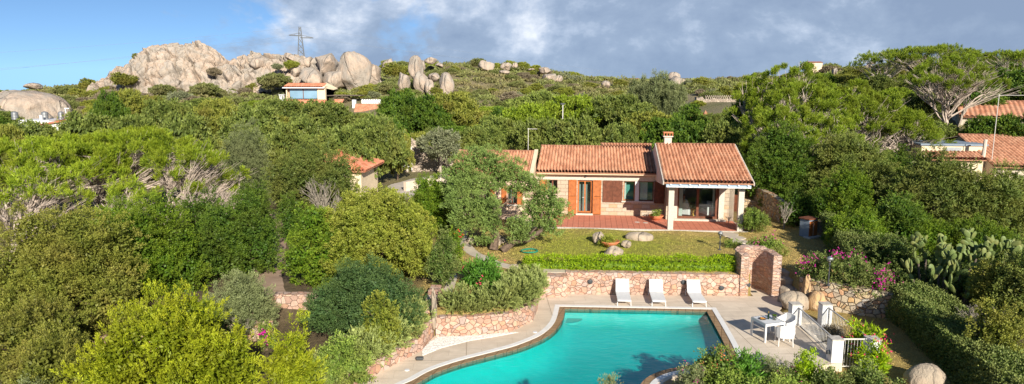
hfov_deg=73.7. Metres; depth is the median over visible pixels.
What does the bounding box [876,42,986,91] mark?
umbrella pine
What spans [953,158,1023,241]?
yew tree
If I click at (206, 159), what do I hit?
umbrella pine
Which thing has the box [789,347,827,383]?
garden shrub
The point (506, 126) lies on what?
juniper tree
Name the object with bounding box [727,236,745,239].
stepping stone
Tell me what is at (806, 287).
boulder
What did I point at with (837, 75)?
juniper tree
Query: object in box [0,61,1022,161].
scrub cover
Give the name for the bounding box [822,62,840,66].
scrub bush
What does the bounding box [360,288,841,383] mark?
pool deck
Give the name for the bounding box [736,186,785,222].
side stone wall
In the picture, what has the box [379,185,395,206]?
yellow shrub
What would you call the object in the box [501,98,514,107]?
juniper tree
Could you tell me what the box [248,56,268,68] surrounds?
boulder
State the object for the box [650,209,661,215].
bowl plant
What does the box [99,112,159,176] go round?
juniper tree
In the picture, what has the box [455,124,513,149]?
juniper tree
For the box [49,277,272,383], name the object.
lime juniper
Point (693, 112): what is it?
oak tree
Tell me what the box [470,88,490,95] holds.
scrub bush
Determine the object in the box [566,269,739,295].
terrace wall
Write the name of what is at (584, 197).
french door
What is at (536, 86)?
scrub bush
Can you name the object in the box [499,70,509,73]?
boulder
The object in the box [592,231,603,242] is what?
boulder
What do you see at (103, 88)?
scrub bush
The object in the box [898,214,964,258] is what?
mastic bush
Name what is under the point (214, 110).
juniper tree
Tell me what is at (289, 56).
boulder
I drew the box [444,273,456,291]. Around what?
side path
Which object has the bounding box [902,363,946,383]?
boulder
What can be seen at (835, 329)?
dry shrub
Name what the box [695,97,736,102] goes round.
terrace field wall
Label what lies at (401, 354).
retaining wall
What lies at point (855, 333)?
bougainvillea
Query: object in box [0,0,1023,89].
sky
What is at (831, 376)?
garden shrub
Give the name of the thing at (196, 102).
juniper tree
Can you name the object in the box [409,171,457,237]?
round bush
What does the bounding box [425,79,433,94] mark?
boulder
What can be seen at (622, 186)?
villa
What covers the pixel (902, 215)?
yew tree
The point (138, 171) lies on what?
juniper tree
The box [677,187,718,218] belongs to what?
sliding door
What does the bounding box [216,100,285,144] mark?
juniper tree
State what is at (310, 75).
boulder
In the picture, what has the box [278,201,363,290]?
mastic bush
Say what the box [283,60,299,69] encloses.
scrub bush
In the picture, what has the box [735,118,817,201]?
juniper tree
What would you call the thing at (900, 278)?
wild shrub
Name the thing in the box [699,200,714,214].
armchair
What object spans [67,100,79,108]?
scrub bush
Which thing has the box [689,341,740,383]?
garden shrub
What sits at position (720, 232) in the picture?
garden lamp
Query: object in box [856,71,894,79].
juniper tree
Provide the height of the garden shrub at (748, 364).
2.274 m
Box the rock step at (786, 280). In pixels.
[780,276,792,286]
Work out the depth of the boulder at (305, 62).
141.45 m
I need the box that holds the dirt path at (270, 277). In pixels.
[254,212,286,296]
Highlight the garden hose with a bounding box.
[520,248,537,252]
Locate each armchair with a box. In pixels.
[678,202,691,214]
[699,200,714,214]
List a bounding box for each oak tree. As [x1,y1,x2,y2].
[375,87,418,123]
[388,91,455,133]
[670,102,714,124]
[726,93,763,134]
[944,80,1009,113]
[985,67,1023,100]
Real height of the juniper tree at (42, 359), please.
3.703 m
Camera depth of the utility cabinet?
37.84 m
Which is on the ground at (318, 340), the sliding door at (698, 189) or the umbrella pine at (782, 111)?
the umbrella pine at (782, 111)
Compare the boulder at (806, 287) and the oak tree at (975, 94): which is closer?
the boulder at (806, 287)
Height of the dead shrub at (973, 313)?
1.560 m
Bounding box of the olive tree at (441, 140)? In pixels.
[415,126,462,174]
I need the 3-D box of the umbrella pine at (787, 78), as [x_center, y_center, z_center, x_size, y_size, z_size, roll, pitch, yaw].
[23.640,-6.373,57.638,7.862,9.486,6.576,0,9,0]
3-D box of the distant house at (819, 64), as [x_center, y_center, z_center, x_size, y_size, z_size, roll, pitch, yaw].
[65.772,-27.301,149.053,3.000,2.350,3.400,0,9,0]
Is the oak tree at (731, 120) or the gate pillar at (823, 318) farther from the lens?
the oak tree at (731, 120)
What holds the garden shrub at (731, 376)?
on the ground at (318, 340)
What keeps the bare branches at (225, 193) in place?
on the ground at (318, 340)
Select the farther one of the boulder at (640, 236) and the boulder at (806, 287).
the boulder at (640, 236)
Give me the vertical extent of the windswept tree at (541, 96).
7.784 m
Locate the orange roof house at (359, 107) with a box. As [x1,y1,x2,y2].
[354,103,378,111]
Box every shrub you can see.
[204,268,280,342]
[217,117,275,204]
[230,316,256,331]
[300,175,341,214]
[303,354,333,383]
[312,188,341,211]
[313,329,377,383]
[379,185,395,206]
[596,233,619,247]
[672,360,707,383]
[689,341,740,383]
[698,364,798,383]
[724,346,771,381]
[745,230,791,255]
[756,352,791,383]
[768,365,811,383]
[780,203,794,228]
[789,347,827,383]
[807,363,860,383]
[815,323,845,336]
[819,210,890,275]
[821,331,853,351]
[843,355,891,383]
[860,365,906,383]
[877,267,919,289]
[892,247,994,299]
[955,305,979,319]
[960,293,1023,355]
[961,255,1015,314]
[966,307,1011,338]
[989,247,1023,340]
[993,234,1023,264]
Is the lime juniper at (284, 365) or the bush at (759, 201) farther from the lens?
the bush at (759, 201)
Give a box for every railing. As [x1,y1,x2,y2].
[797,307,830,349]
[827,307,863,346]
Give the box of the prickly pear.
[900,227,1023,304]
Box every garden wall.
[269,292,343,309]
[376,157,407,174]
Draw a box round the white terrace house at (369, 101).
[352,99,380,107]
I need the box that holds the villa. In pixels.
[447,131,754,231]
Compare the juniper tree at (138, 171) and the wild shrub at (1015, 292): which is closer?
the wild shrub at (1015, 292)
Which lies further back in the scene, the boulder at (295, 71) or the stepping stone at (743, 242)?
the boulder at (295, 71)
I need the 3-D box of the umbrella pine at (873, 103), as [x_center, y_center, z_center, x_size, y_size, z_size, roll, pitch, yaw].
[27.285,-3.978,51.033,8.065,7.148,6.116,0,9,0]
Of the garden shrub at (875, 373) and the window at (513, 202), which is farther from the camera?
the window at (513, 202)
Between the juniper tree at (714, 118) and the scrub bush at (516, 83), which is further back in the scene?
the scrub bush at (516, 83)
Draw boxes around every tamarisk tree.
[627,73,650,102]
[641,68,674,117]
[662,78,687,117]
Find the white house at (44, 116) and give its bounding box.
[11,111,76,128]
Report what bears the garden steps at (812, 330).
on the ground at (318, 340)
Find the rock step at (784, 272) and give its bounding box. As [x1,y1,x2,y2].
[781,268,789,276]
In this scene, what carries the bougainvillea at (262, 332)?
on the ground at (318, 340)
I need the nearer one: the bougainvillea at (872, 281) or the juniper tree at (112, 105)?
the bougainvillea at (872, 281)
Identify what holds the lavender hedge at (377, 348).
on the ground at (318, 340)
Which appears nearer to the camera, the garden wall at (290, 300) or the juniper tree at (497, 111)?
the garden wall at (290, 300)
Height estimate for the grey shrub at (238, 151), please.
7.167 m
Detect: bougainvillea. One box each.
[255,319,278,351]
[794,247,903,299]
[841,315,894,360]
[846,335,892,379]
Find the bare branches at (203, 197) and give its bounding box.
[168,172,235,211]
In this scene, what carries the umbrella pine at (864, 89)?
on the ground at (318, 340)
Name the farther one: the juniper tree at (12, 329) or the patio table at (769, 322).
the patio table at (769, 322)
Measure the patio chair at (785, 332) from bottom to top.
0.832 m
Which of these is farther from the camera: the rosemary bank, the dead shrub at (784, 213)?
the dead shrub at (784, 213)
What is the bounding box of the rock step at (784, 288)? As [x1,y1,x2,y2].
[779,285,796,294]
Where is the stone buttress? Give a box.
[417,285,441,347]
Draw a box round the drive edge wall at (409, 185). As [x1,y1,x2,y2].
[403,177,452,190]
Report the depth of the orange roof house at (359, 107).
115.69 m
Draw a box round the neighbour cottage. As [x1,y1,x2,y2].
[952,100,1023,124]
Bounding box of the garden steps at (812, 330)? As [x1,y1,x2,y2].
[803,323,827,344]
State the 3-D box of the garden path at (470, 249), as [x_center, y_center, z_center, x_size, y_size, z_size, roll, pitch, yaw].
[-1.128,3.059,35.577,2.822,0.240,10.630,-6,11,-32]
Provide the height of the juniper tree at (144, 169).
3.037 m
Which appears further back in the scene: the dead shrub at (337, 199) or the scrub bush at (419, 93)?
the scrub bush at (419, 93)
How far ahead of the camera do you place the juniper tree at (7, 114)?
94.81 m
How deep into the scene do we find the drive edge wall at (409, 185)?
51.96 m
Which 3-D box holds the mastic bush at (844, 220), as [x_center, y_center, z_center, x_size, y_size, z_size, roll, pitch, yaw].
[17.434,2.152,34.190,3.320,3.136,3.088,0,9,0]
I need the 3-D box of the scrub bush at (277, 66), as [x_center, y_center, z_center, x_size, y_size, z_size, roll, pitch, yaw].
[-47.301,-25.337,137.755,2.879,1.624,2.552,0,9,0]
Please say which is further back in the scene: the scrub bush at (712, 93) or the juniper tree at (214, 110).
the scrub bush at (712, 93)
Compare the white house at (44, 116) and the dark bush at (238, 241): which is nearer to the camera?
the dark bush at (238, 241)
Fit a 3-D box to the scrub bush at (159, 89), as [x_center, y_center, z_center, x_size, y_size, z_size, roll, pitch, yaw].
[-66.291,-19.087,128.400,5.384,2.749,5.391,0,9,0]
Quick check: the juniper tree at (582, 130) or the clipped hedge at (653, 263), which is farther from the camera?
the juniper tree at (582, 130)
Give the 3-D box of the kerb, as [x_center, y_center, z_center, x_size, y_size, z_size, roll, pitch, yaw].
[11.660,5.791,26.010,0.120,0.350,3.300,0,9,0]
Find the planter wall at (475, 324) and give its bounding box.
[436,291,538,335]
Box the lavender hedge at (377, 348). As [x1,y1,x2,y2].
[293,295,436,383]
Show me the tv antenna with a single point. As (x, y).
(996, 116)
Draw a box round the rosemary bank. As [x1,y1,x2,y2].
[437,263,548,315]
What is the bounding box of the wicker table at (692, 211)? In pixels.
[690,208,695,215]
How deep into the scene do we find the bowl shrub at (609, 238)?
36.15 m
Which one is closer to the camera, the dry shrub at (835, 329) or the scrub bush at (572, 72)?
the dry shrub at (835, 329)
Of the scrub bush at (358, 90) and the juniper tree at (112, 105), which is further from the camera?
the scrub bush at (358, 90)
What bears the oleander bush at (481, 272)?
on the ground at (318, 340)
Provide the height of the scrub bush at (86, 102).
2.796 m
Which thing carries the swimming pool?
in the pool deck
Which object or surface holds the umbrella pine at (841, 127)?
on the ground at (318, 340)
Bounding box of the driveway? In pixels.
[388,175,439,196]
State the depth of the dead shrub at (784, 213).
39.67 m
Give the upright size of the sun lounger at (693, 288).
0.818 m
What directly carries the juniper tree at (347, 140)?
on the ground at (318, 340)
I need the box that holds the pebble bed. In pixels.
[422,332,517,355]
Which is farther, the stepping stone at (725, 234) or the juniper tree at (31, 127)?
the juniper tree at (31, 127)
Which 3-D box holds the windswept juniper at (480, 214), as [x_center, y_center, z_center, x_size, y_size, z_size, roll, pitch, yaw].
[-0.490,0.258,36.372,7.446,5.609,5.090,3,10,20]
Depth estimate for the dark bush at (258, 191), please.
33.91 m
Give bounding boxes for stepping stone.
[721,232,738,236]
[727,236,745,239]
[732,239,747,243]
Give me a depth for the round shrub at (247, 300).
25.33 m
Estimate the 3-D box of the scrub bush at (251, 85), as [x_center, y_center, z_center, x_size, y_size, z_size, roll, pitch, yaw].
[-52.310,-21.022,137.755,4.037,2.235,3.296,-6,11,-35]
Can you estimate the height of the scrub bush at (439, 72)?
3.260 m
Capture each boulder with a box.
[0,90,72,118]
[23,83,43,88]
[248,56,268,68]
[283,53,294,60]
[289,66,300,76]
[299,67,322,82]
[300,57,312,66]
[315,53,338,75]
[323,71,344,87]
[337,51,371,90]
[370,64,380,83]
[382,59,392,66]
[397,72,409,89]
[408,55,423,77]
[413,71,427,94]
[424,57,436,63]
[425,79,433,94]
[428,73,439,81]
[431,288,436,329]
[435,63,442,67]
[439,72,454,94]
[464,237,475,244]
[478,60,494,70]
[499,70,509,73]
[499,235,507,242]
[500,62,511,70]
[539,67,550,74]
[542,74,556,80]
[556,75,562,81]
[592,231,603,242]
[601,81,609,87]
[604,246,623,257]
[621,240,630,247]
[625,232,653,240]
[667,72,680,80]
[669,76,684,84]
[779,291,808,310]
[802,274,810,296]
[808,291,825,310]
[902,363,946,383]
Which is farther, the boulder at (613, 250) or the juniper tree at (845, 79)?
the juniper tree at (845, 79)
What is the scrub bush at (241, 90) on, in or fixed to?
on the ground at (318, 340)
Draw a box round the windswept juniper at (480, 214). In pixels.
[439,142,573,251]
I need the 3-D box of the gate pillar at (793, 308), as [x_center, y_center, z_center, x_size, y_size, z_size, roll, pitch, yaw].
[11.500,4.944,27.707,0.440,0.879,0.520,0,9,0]
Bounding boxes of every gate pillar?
[788,301,802,325]
[817,301,833,325]
[826,335,844,362]
[863,335,881,353]
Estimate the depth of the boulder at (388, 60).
146.15 m
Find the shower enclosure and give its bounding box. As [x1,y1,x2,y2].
[734,244,781,296]
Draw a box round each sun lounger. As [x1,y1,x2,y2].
[615,279,630,305]
[648,279,665,306]
[685,279,706,306]
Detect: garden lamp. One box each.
[718,231,722,249]
[826,256,833,285]
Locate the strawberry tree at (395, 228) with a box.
[306,182,438,280]
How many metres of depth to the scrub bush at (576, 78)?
175.59 m
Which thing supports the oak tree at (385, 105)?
on the ground at (318, 340)
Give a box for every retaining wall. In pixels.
[336,336,422,383]
[799,277,892,318]
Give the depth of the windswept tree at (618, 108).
71.61 m
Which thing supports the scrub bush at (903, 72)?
on the ground at (318, 340)
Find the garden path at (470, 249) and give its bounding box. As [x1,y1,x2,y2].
[457,229,565,272]
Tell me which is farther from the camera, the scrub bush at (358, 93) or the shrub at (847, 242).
the scrub bush at (358, 93)
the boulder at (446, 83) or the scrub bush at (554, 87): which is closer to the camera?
the boulder at (446, 83)
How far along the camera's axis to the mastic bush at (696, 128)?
55.09 m
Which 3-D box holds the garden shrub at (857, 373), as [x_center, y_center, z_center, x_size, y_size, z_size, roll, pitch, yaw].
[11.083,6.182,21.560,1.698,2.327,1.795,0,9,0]
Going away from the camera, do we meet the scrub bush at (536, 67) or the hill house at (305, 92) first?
the hill house at (305, 92)
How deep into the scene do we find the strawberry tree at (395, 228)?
29.09 m
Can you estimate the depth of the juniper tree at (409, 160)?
56.22 m
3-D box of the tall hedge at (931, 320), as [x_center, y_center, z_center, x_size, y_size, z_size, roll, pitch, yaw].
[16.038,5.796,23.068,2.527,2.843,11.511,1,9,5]
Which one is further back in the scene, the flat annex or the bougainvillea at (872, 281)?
the flat annex
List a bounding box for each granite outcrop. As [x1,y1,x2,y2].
[86,40,225,94]
[209,51,383,92]
[221,87,237,93]
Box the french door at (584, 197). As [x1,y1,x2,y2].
[577,180,592,212]
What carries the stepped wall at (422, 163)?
on the ground at (318, 340)
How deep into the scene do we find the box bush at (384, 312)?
23.58 m
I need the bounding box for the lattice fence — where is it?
[705,95,732,99]
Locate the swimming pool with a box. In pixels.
[395,304,740,383]
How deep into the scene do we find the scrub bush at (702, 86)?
130.97 m
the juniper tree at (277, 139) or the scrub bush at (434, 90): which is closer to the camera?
the juniper tree at (277, 139)
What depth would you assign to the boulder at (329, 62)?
137.67 m
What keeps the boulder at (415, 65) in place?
on the boulder at (420, 78)
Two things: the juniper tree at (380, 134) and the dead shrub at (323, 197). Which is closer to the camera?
the dead shrub at (323, 197)
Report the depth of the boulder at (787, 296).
29.41 m
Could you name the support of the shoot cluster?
on the pool deck
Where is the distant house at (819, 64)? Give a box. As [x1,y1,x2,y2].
[804,61,822,72]
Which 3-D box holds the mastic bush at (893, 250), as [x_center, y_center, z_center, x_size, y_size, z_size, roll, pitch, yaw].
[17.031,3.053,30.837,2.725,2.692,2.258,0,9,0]
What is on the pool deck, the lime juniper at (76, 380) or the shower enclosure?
the shower enclosure
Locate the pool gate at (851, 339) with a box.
[842,338,866,366]
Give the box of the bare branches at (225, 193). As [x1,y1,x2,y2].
[219,187,243,214]
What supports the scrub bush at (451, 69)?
on the ground at (318, 340)
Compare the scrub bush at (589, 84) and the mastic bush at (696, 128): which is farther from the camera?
the scrub bush at (589, 84)
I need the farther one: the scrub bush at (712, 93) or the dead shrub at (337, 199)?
the scrub bush at (712, 93)
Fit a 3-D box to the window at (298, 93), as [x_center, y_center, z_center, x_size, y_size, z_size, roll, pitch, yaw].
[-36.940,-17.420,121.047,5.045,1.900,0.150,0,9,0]
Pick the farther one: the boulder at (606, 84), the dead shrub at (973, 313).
the boulder at (606, 84)
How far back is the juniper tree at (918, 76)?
97.27 m
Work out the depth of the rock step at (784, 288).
31.04 m
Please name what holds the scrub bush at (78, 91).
on the ground at (318, 340)
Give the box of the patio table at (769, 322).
[750,314,784,342]
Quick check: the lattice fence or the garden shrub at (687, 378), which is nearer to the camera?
the garden shrub at (687, 378)
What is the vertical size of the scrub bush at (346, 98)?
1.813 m
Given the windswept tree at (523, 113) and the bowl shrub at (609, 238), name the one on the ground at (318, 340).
the windswept tree at (523, 113)
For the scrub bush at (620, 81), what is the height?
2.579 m
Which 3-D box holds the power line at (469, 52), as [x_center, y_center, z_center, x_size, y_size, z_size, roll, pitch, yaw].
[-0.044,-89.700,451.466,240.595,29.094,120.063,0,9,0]
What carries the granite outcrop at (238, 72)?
on the ground at (318, 340)
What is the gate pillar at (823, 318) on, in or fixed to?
on the ground at (318, 340)
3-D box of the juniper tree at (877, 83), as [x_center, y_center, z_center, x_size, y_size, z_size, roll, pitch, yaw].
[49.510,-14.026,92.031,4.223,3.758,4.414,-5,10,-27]
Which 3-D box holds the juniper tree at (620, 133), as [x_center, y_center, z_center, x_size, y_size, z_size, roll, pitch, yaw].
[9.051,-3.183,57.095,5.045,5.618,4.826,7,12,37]
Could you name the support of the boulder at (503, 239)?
on the ground at (318, 340)
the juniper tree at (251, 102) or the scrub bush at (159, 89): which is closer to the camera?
the juniper tree at (251, 102)
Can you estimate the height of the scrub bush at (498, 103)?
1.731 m
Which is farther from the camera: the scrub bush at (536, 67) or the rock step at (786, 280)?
the scrub bush at (536, 67)
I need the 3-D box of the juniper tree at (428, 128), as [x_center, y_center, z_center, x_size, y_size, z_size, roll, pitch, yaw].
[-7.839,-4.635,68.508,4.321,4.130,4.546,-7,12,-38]
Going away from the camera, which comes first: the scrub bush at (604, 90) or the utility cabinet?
the utility cabinet
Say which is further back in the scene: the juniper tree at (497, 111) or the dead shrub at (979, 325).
the juniper tree at (497, 111)
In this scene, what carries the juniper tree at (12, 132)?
on the ground at (318, 340)
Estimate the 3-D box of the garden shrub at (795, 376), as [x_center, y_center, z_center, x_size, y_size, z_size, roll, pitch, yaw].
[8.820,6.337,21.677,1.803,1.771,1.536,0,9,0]
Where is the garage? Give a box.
[298,149,383,202]
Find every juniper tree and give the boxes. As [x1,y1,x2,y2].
[0,110,24,122]
[0,115,11,124]
[0,123,27,190]
[0,195,150,347]
[0,291,93,383]
[0,318,104,383]
[1,118,65,168]
[52,108,113,159]
[89,88,134,120]
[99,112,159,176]
[112,87,153,119]
[129,157,149,178]
[137,156,185,180]
[138,97,194,126]
[149,108,224,175]
[187,97,211,108]
[192,97,238,140]
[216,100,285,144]
[238,100,262,106]
[253,98,278,105]
[255,112,323,178]
[265,96,304,120]
[274,115,290,123]
[289,98,354,131]
[308,122,383,177]
[346,111,411,177]
[350,112,378,123]
[388,131,415,179]
[408,131,429,146]
[424,126,436,133]
[432,90,483,127]
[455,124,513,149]
[477,112,517,145]
[479,105,502,110]
[480,110,492,115]
[484,105,526,125]
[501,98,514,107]
[510,115,557,159]
[542,112,605,144]
[598,121,644,144]
[622,110,671,135]
[701,118,755,159]
[704,113,725,123]
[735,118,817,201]
[792,129,906,217]
[807,72,839,83]
[833,74,857,80]
[836,75,859,85]
[838,65,870,75]
[839,86,866,98]
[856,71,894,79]
[867,74,897,91]
[869,143,933,183]
[870,62,897,75]
[879,87,916,99]
[902,92,944,121]
[905,56,933,70]
[908,71,947,86]
[908,120,961,139]
[977,59,1002,65]
[981,64,1005,77]
[996,61,1022,65]
[1000,65,1023,70]
[1003,67,1020,76]
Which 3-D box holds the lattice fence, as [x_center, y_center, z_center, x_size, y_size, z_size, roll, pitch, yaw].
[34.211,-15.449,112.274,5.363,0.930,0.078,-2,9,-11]
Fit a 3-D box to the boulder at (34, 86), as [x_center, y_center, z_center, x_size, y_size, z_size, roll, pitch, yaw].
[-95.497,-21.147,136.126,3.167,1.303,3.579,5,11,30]
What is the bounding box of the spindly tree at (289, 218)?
[274,191,307,242]
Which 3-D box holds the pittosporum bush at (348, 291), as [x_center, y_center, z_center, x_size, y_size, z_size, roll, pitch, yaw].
[-5.519,4.194,25.545,4.916,3.489,4.682,0,9,0]
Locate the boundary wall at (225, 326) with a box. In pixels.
[82,319,273,353]
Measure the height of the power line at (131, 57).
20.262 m
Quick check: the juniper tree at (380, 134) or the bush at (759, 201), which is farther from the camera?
the juniper tree at (380, 134)
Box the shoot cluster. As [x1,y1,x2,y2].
[597,371,623,383]
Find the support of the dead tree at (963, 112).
on the ground at (318, 340)
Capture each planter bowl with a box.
[600,240,619,246]
[648,214,663,219]
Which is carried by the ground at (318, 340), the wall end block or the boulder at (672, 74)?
the wall end block
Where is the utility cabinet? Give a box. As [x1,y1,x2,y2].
[799,216,820,238]
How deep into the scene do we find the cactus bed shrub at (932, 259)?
29.47 m
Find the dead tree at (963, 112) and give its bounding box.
[958,97,972,126]
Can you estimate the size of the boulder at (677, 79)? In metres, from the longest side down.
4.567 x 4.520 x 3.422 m
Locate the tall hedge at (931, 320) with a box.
[883,279,1023,383]
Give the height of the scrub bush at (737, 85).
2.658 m
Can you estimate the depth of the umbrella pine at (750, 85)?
59.15 m
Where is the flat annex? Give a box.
[903,140,988,157]
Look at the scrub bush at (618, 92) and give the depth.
141.73 m
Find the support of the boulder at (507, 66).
on the ground at (318, 340)
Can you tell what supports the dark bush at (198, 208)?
on the ground at (318, 340)
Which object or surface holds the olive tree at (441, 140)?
on the ground at (318, 340)
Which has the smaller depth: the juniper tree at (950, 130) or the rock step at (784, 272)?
the rock step at (784, 272)
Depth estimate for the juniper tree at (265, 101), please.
103.97 m
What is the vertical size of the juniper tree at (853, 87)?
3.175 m
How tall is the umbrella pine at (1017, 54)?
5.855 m
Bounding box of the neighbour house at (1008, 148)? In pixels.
[950,133,1023,181]
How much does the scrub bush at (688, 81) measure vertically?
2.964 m
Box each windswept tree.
[497,101,555,123]
[505,88,558,110]
[541,92,604,123]
[578,92,657,128]
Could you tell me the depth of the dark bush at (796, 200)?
40.15 m
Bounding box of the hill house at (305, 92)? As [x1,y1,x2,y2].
[282,83,364,104]
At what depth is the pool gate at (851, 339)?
24.01 m
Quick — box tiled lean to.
[921,150,986,173]
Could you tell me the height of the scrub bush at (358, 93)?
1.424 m
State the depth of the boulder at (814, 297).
29.25 m
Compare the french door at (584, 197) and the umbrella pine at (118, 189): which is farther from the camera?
the french door at (584, 197)
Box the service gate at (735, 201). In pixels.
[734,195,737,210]
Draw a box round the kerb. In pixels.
[799,324,826,348]
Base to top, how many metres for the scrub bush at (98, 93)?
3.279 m
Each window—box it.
[289,88,317,98]
[506,186,516,205]
[548,180,556,193]
[623,181,634,199]
[639,181,653,200]
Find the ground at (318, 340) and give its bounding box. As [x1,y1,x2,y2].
[0,66,1023,383]
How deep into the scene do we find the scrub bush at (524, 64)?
183.54 m
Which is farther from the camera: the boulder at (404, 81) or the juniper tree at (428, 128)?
the boulder at (404, 81)
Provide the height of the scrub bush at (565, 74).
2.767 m
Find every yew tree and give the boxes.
[872,190,932,255]
[873,143,1004,230]
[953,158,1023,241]
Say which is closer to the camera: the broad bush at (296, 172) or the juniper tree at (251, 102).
the broad bush at (296, 172)
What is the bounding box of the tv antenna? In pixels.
[991,94,1023,158]
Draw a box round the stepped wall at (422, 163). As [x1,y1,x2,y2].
[411,138,536,171]
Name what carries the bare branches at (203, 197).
on the ground at (318, 340)
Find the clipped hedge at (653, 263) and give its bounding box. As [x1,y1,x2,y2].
[522,252,736,272]
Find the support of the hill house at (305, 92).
on the ground at (318, 340)
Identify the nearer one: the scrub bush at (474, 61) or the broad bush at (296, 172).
the broad bush at (296, 172)
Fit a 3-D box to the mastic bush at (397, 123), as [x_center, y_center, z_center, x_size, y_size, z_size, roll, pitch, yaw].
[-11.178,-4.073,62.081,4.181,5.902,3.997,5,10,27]
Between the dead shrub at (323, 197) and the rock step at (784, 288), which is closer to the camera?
the rock step at (784, 288)
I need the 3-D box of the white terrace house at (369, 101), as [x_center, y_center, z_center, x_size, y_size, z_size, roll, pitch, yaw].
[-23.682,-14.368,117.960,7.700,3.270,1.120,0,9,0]
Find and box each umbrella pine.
[0,129,147,228]
[0,163,96,251]
[56,123,224,212]
[80,172,162,213]
[150,138,257,212]
[227,170,245,197]
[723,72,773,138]
[739,80,860,146]
[739,102,829,174]
[745,60,835,131]
[808,108,865,153]
[811,78,895,134]
[825,92,955,152]
[846,48,914,78]
[870,109,956,160]
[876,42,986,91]
[895,52,1020,124]
[964,48,1023,73]
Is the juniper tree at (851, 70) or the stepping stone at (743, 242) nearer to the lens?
the stepping stone at (743, 242)
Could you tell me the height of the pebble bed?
0.052 m
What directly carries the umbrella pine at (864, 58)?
on the ground at (318, 340)
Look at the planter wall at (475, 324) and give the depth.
26.55 m
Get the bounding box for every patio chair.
[774,313,796,335]
[774,326,795,346]
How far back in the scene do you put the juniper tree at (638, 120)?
65.28 m
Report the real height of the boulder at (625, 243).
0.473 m
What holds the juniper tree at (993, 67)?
on the ground at (318, 340)
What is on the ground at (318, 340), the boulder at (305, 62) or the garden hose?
the garden hose
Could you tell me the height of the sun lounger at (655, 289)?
0.818 m
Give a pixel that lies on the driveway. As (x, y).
(399, 186)
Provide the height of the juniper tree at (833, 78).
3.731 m
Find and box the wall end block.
[540,273,566,296]
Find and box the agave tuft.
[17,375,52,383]
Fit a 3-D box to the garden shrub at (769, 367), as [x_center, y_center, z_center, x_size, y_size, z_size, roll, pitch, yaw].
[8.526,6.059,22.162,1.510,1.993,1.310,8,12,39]
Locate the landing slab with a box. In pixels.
[783,312,817,322]
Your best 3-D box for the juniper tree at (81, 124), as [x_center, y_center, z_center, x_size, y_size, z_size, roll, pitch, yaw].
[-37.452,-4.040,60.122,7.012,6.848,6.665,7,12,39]
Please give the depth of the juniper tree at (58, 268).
23.98 m
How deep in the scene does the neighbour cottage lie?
65.93 m
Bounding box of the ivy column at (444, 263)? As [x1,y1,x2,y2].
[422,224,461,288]
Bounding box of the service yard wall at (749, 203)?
[744,199,757,209]
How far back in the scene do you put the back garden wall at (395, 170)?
61.13 m
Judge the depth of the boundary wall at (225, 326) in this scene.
25.51 m
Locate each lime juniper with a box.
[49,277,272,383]
[60,372,82,383]
[255,308,327,383]
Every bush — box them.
[47,84,77,96]
[60,95,77,100]
[67,88,93,97]
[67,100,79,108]
[75,97,96,101]
[78,77,96,89]
[80,98,99,105]
[81,105,92,113]
[87,194,152,262]
[92,86,113,95]
[93,89,114,99]
[97,187,214,306]
[109,72,138,85]
[147,83,176,95]
[150,95,166,101]
[166,89,193,101]
[174,184,222,266]
[179,286,229,331]
[181,189,282,283]
[182,95,200,101]
[189,82,220,96]
[206,67,222,75]
[225,178,281,257]
[227,96,248,105]
[236,88,252,93]
[245,82,258,89]
[255,72,292,90]
[260,134,361,228]
[270,63,283,70]
[271,89,284,97]
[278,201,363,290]
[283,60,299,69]
[298,250,430,340]
[330,94,352,101]
[351,83,378,95]
[351,92,364,97]
[352,85,378,93]
[359,289,401,349]
[365,91,380,97]
[374,80,398,93]
[380,62,407,75]
[389,116,408,143]
[394,60,408,66]
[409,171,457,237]
[410,89,422,95]
[425,68,443,76]
[429,87,442,93]
[433,225,466,263]
[436,125,466,138]
[445,68,457,73]
[456,252,505,292]
[469,57,485,65]
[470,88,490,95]
[486,88,498,93]
[487,69,498,74]
[491,100,505,105]
[499,91,522,100]
[505,75,520,80]
[507,80,525,87]
[516,72,532,80]
[517,61,529,69]
[519,88,532,93]
[526,83,544,90]
[527,64,540,71]
[547,85,565,90]
[556,87,574,95]
[557,72,570,79]
[566,74,582,81]
[568,71,580,75]
[582,82,600,88]
[595,88,609,94]
[611,90,623,95]
[612,78,628,86]
[638,114,689,150]
[678,119,714,142]
[684,78,696,85]
[691,100,706,105]
[692,78,715,87]
[693,85,706,89]
[694,89,706,95]
[699,90,726,98]
[715,85,731,97]
[723,238,742,248]
[733,82,747,91]
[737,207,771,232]
[757,193,765,206]
[778,182,818,226]
[805,186,826,219]
[818,65,844,74]
[818,160,875,224]
[821,204,894,244]
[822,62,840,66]
[862,231,918,274]
[886,61,907,75]
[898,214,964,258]
[939,212,1023,261]
[957,113,1021,135]
[996,112,1023,137]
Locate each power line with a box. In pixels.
[0,38,309,68]
[306,27,642,75]
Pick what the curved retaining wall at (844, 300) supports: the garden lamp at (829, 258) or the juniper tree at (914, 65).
the garden lamp at (829, 258)
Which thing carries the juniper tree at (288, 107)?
on the ground at (318, 340)
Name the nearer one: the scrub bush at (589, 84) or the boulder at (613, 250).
the boulder at (613, 250)
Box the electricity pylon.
[289,27,312,55]
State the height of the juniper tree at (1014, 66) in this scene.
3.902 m

